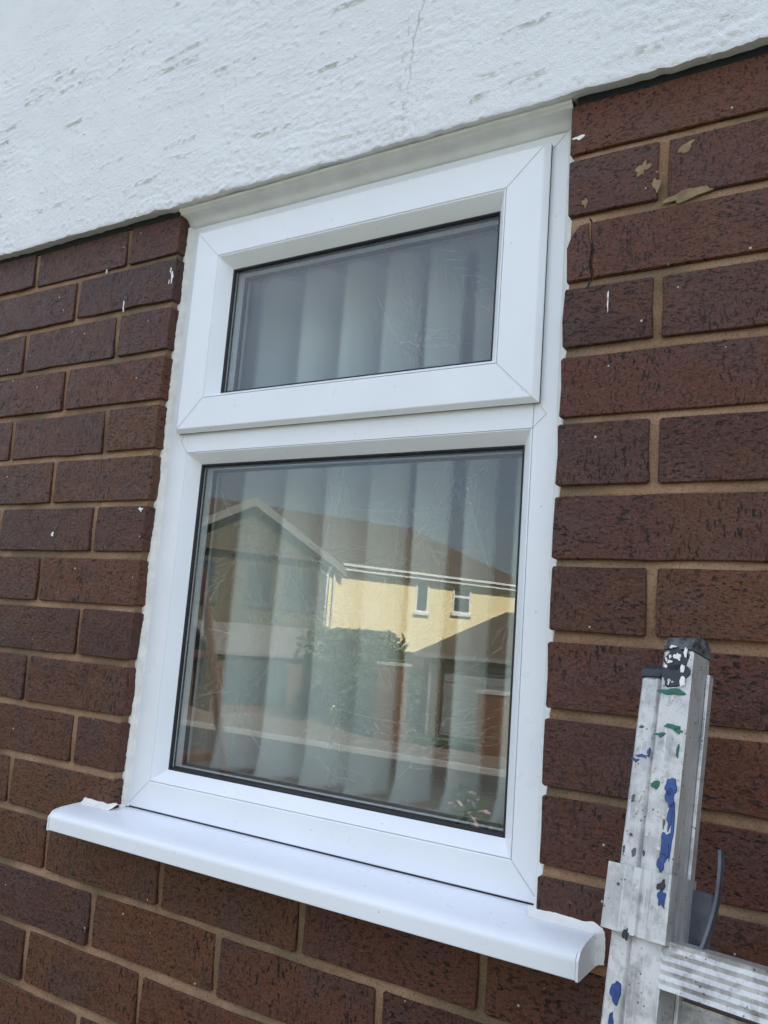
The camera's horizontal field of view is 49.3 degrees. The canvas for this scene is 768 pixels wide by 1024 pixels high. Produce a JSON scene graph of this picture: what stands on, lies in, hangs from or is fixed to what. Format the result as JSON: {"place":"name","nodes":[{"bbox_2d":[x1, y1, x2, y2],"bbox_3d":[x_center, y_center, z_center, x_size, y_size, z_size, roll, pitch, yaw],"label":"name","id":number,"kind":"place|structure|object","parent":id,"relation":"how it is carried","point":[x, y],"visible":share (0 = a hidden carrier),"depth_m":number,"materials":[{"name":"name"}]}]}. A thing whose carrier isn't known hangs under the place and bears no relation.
{"place":"outdoors","nodes":[
{"label":"outdoors","id":0,"kind":"place"},
{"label":"path","id":1,"kind":"structure","parent":0,"visible":0},
{"bbox_2d":[601,637,767,1023],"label":"ladder","id":2,"kind":"object","parent":1,"relation":"on","point":[666,965],"visible":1,"depth_m":0.64,"materials":[{"name":"metal"}]},
{"label":"ground","id":3,"kind":"structure","parent":0,"visible":0},
{"bbox_2d":[0,0,767,1023],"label":"house","id":4,"kind":"structure","parent":3,"relation":"on","point":[382,460],"depth_m":1.02,"materials":[{"name":"red brick"}]},
{"bbox_2d":[121,130,573,905],"bbox_3d":[-0.055,-0.017,1.068,0.616,0.853,0.073,-1,-10,32],"label":"window","id":5,"kind":"structure","parent":4,"relation":"in","point":[346,634],"depth_m":1.03,"materials":[{"name":"white plastic"}]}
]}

